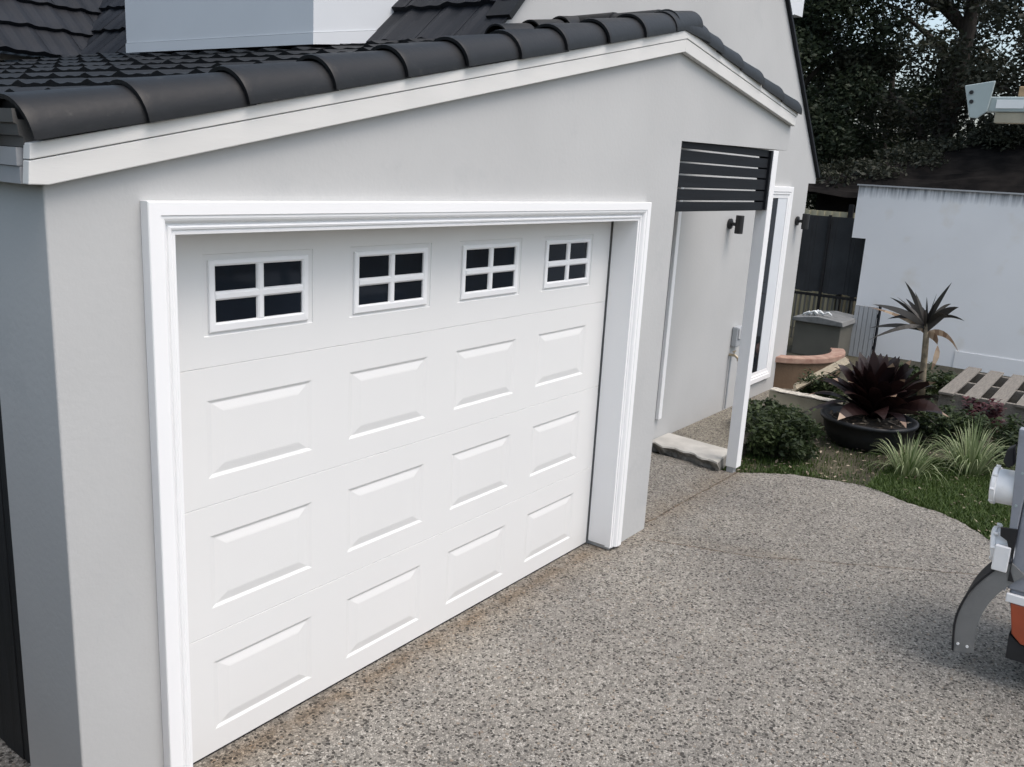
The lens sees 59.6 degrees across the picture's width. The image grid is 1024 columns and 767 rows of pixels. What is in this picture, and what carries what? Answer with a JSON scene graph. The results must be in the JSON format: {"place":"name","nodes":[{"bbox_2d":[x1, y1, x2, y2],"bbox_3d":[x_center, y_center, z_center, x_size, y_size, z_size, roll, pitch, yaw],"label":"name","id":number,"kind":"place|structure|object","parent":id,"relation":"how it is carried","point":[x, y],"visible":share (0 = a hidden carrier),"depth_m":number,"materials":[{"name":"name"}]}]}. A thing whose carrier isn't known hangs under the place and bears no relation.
{"place":"outdoors","nodes":[
{"label":"outdoors","id":0,"kind":"place"},
{"bbox_2d":[0,452,1023,766],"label":"driveway","id":1,"kind":"structure","parent":0,"point":[852,654],"depth_m":4.45,"materials":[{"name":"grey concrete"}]},
{"bbox_2d":[951,81,1023,663],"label":"work trailer","id":2,"kind":"object","parent":1,"relation":"on","point":[1003,569],"visible":1,"depth_m":4.24,"materials":[{"name":"grey metal"}]},
{"bbox_2d":[1018,86,1023,96],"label":"timber length","id":3,"kind":"object","parent":2,"relation":"on","point":[1021,91],"visible":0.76,"depth_m":3.94,"materials":[{"name":"beige wood"}]},
{"bbox_2d":[652,194,1018,518],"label":"ground","id":4,"kind":"structure","parent":0,"point":[831,451],"depth_m":8.09,"materials":[{"name":"brown soil"}]},
{"bbox_2d":[0,0,819,766],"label":"house","id":5,"kind":"structure","parent":4,"relation":"on","point":[340,340],"depth_m":3.81,"materials":[{"name":"paint"}]},
{"bbox_2d":[175,221,611,763],"bbox_3d":[-0.373,0.245,4.339,0.059,2.100,2.985,13,17,35],"label":"garage door","id":6,"kind":"structure","parent":5,"relation":"in","point":[386,432],"depth_m":3.94,"materials":[{"name":"metal"}]},
{"bbox_2d":[724,350,737,408],"bbox_3d":[2.178,-0.033,8.871,0.106,0.598,0.060,13,17,35],"label":"garden tap","id":7,"kind":"object","parent":5,"relation":"attached to","point":[733,355],"visible":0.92,"depth_m":8.87,"materials":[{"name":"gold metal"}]},
{"bbox_2d":[727,215,744,233],"bbox_3d":[2.061,-1.463,8.214,0.138,0.166,0.096,13,17,35],"label":"wall light","id":8,"kind":"object","parent":5,"relation":"attached to","point":[738,223],"visible":1,"depth_m":8.18,"materials":[{"name":"black metal"}]},
{"bbox_2d":[731,325,741,346],"bbox_3d":[2.235,-0.467,8.842,0.072,0.200,0.150,13,17,35],"label":"outlet box","id":9,"kind":"object","parent":5,"relation":"attached to","point":[736,336],"visible":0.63,"depth_m":8.79,"materials":[{"name":"white plastic"}]},
{"bbox_2d":[750,186,793,384],"bbox_3d":[2.669,-1.009,9.316,0.038,2.045,0.715,13,17,35],"label":"side window","id":10,"kind":"structure","parent":5,"relation":"in","point":[783,196],"depth_m":9.39,"materials":[{"name":"white paint"}]},
{"bbox_2d":[795,213,809,229],"bbox_3d":[3.133,-1.749,9.632,0.138,0.166,0.096,13,17,35],"label":"wall light","id":11,"kind":"object","parent":5,"relation":"attached to","point":[804,221],"visible":1,"depth_m":9.60,"materials":[{"name":"black metal"}]},
{"bbox_2d":[652,433,726,470],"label":"step slab","id":12,"kind":"structure","parent":4,"relation":"on","point":[692,450],"depth_m":7.61,"materials":[{"name":"concrete"}]},
{"bbox_2d":[672,388,803,454],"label":"porch floor","id":13,"kind":"structure","parent":4,"relation":"on","point":[713,429],"depth_m":8.25,"materials":[{"name":"beige concrete"}]},
{"bbox_2d":[745,395,804,446],"bbox_3d":[2.362,0.347,8.275,0.679,0.419,0.699,13,17,35],"label":"shrub","id":14,"kind":"object","parent":4,"relation":"on","point":[770,403],"visible":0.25,"depth_m":8.26,"materials":[{"name":"green plant"}]},
{"bbox_2d":[745,400,826,461],"bbox_3d":[2.365,0.413,7.814,0.716,0.511,0.708,13,17,35],"label":"shrub","id":15,"kind":"object","parent":4,"relation":"on","point":[767,431],"visible":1,"depth_m":7.69,"materials":[{"name":"green plant"}]},
{"bbox_2d":[768,387,842,424],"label":"garden wall","id":16,"kind":"structure","parent":4,"relation":"on","point":[806,401],"depth_m":9.10,"materials":[{"name":"paint"}]},
{"bbox_2d":[773,348,845,388],"bbox_3d":[3.433,-0.105,10.298,1.355,0.480,0.429,-5,16,-31],"label":"raised planter","id":17,"kind":"object","parent":4,"relation":"on","point":[789,369],"visible":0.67,"depth_m":10.03,"materials":[{"name":"concrete"}]},
{"bbox_2d":[803,26,833,105],"bbox_3d":[6.213,-7.234,22.400,4.168,8.915,4.888,-2,15,-19],"label":"tree","id":18,"kind":"object","parent":4,"relation":"on","point":[806,74],"visible":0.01,"depth_m":21.12,"materials":[{"name":"green plant"}]},
{"bbox_2d":[793,357,849,390],"bbox_3d":[3.300,-0.096,9.521,0.726,0.325,0.317,-1,14,-16],"label":"timber plank","id":19,"kind":"object","parent":4,"relation":"on","point":[844,361],"visible":0.71,"depth_m":9.49,"materials":[{"name":"beige wood"}]},
{"bbox_2d":[794,362,848,403],"bbox_3d":[3.305,0.050,9.499,0.575,0.520,0.580,13,17,35],"label":"shrub","id":20,"kind":"object","parent":4,"relation":"on","point":[816,385],"visible":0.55,"depth_m":9.38,"materials":[{"name":"green plant"}]},
{"bbox_2d":[790,205,855,326],"bbox_3d":[4.496,-2.003,14.937,3.121,2.080,0.100,13,17,35],"label":"metal fence","id":21,"kind":"object","parent":4,"relation":"on","point":[850,213],"visible":0.12,"depth_m":14.53,"materials":[{"name":"grey metal"}]},
{"bbox_2d":[791,311,855,355],"bbox_3d":[4.456,-0.712,12.732,0.714,0.575,0.850,13,17,35],"label":"storage box","id":22,"kind":"object","parent":4,"relation":"on","point":[819,334],"visible":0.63,"depth_m":12.45,"materials":[{"name":"grey plastic"}]},
{"bbox_2d":[802,310,831,315],"bbox_3d":[4.265,-0.975,12.482,0.413,0.111,0.095,13,17,35],"label":"crumpled sheet","id":23,"kind":"object","parent":22,"relation":"on","point":[815,312],"visible":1,"depth_m":12.47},
{"bbox_2d":[790,215,865,337],"bbox_3d":[4.712,-1.567,13.519,1.600,1.930,0.066,13,17,35],"label":"shade screen","id":24,"kind":"object","parent":4,"relation":"on","point":[831,252],"visible":0.38,"depth_m":13.43,"materials":[{"name":"fabric"}]},
{"bbox_2d":[721,421,939,493],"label":"grass","id":25,"kind":"structure","parent":4,"relation":"on","point":[799,468],"depth_m":7.61,"materials":[{"name":"green plant"}]},
{"bbox_2d":[793,0,921,199],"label":"tree","id":26,"kind":"object","parent":4,"relation":"on","point":[811,22],"visible":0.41,"depth_m":17.59,"materials":[{"name":"green plant"}]},
{"bbox_2d":[848,305,881,357],"bbox_3d":[4.962,-0.749,12.590,0.360,0.770,0.060,13,17,35],"label":"slatted panel","id":27,"kind":"object","parent":4,"relation":"on","point":[863,332],"visible":0.85,"depth_m":12.57,"materials":[{"name":"grey metal"}]},
{"bbox_2d":[820,404,918,453],"bbox_3d":[3.336,0.425,8.393,0.870,0.304,0.870,13,17,35],"label":"bowl pot","id":28,"kind":"object","parent":4,"relation":"on","point":[863,432],"visible":0.73,"depth_m":8.14,"materials":[{"name":"plastic"}]},
{"bbox_2d":[805,350,948,426],"bbox_3d":[3.432,0.023,8.399,1.248,0.642,1.332,13,17,35],"label":"bromeliad","id":29,"kind":"object","parent":28,"relation":"on","point":[880,387],"visible":0.98,"depth_m":8.22,"materials":[{"name":"purple plant"}]},
{"bbox_2d":[737,414,1010,536],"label":"leaf litter","id":30,"kind":"object","parent":4,"relation":"on","point":[776,461],"visible":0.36,"depth_m":7.59,"materials":[{"name":"brown plant"}]},
{"bbox_2d":[805,68,990,209],"bbox_3d":[8.963,-5.205,21.689,5.946,5.624,4.283,13,17,35],"label":"tree","id":31,"kind":"object","parent":4,"relation":"on","point":[923,94],"visible":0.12,"depth_m":20.74,"materials":[{"name":"green plant"}]},
{"bbox_2d":[861,432,960,486],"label":"strappy grass","id":32,"kind":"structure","parent":4,"relation":"on","point":[909,461],"depth_m":7.52,"materials":[{"name":"green plant"}]},
{"bbox_2d":[807,143,1023,212],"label":"neighbour house","id":33,"kind":"structure","parent":4,"relation":"on","point":[975,167],"depth_m":15.60,"materials":[{"name":"black"}]},
{"bbox_2d":[815,128,1023,187],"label":"creeper","id":34,"kind":"object","parent":33,"relation":"on","point":[915,150],"visible":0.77,"depth_m":16.11,"materials":[{"name":"green plant"}]},
{"bbox_2d":[870,282,963,398],"bbox_3d":[4.575,-0.496,10.210,1.020,1.413,0.650,13,17,35],"label":"cane plant","id":35,"kind":"object","parent":4,"relation":"on","point":[917,316],"visible":0.98,"depth_m":10.14,"materials":[{"name":"green plant"}]},
{"bbox_2d":[816,0,1023,158],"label":"tree","id":36,"kind":"object","parent":4,"relation":"on","point":[960,53],"visible":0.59,"depth_m":17.56,"materials":[{"name":"green plant"}]},
{"bbox_2d":[898,361,957,395],"bbox_3d":[4.864,-0.055,10.605,0.892,0.372,0.849,13,17,35],"label":"shrub","id":37,"kind":"object","parent":4,"relation":"on","point":[943,377],"visible":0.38,"depth_m":10.44,"materials":[{"name":"green plant"}]},
{"bbox_2d":[852,184,1023,376],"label":"rendered wall","id":38,"kind":"structure","parent":4,"relation":"on","point":[924,244],"depth_m":12.16,"materials":[{"name":"white paint"}]},
{"bbox_2d":[904,396,999,448],"bbox_3d":[4.214,0.374,8.589,0.902,0.424,0.910,13,17,35],"label":"shrub","id":39,"kind":"object","parent":4,"relation":"on","point":[927,427],"visible":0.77,"depth_m":8.39,"materials":[{"name":"green plant"}]},
{"bbox_2d":[919,414,1016,477],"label":"strappy grass","id":40,"kind":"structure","parent":4,"relation":"on","point":[972,461],"depth_m":7.65,"materials":[{"name":"green plant"}]},
{"bbox_2d":[926,0,1023,130],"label":"tree","id":41,"kind":"object","parent":4,"relation":"on","point":[997,46],"visible":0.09,"depth_m":20.48,"materials":[{"name":"green plant"}]},
{"bbox_2d":[937,367,1023,425],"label":"timber pallet","id":42,"kind":"object","parent":4,"relation":"on","point":[970,382],"visible":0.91,"depth_m":9.84,"materials":[{"name":"brown wood"}]},
{"bbox_2d":[961,396,1006,434],"bbox_3d":[4.688,0.329,8.921,0.449,0.404,0.460,13,17,35],"label":"shrub","id":43,"kind":"object","parent":4,"relation":"on","point":[995,412],"visible":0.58,"depth_m":8.89,"materials":[{"name":"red plant"}]},
{"bbox_2d":[954,0,1023,148],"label":"tree","id":44,"kind":"object","parent":4,"relation":"on","point":[992,126],"visible":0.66,"depth_m":15.86,"materials":[{"name":"green plant"}]},
{"bbox_2d":[989,413,1023,469],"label":"shrub","id":45,"kind":"object","parent":4,"relation":"on","point":[1011,431],"visible":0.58,"depth_m":8.11,"materials":[{"name":"green plant"}]},
{"bbox_2d":[806,0,1023,165],"label":"sky","id":46,"kind":"structure","parent":0,"point":[932,23],"materials":[{"name":"white"}]},
{"bbox_2d":[863,451,1011,539],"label":"lawn grass","id":47,"kind":"structure","parent":0,"point":[935,495],"depth_m":7.09,"materials":[{"name":"green plant"}]}
]}

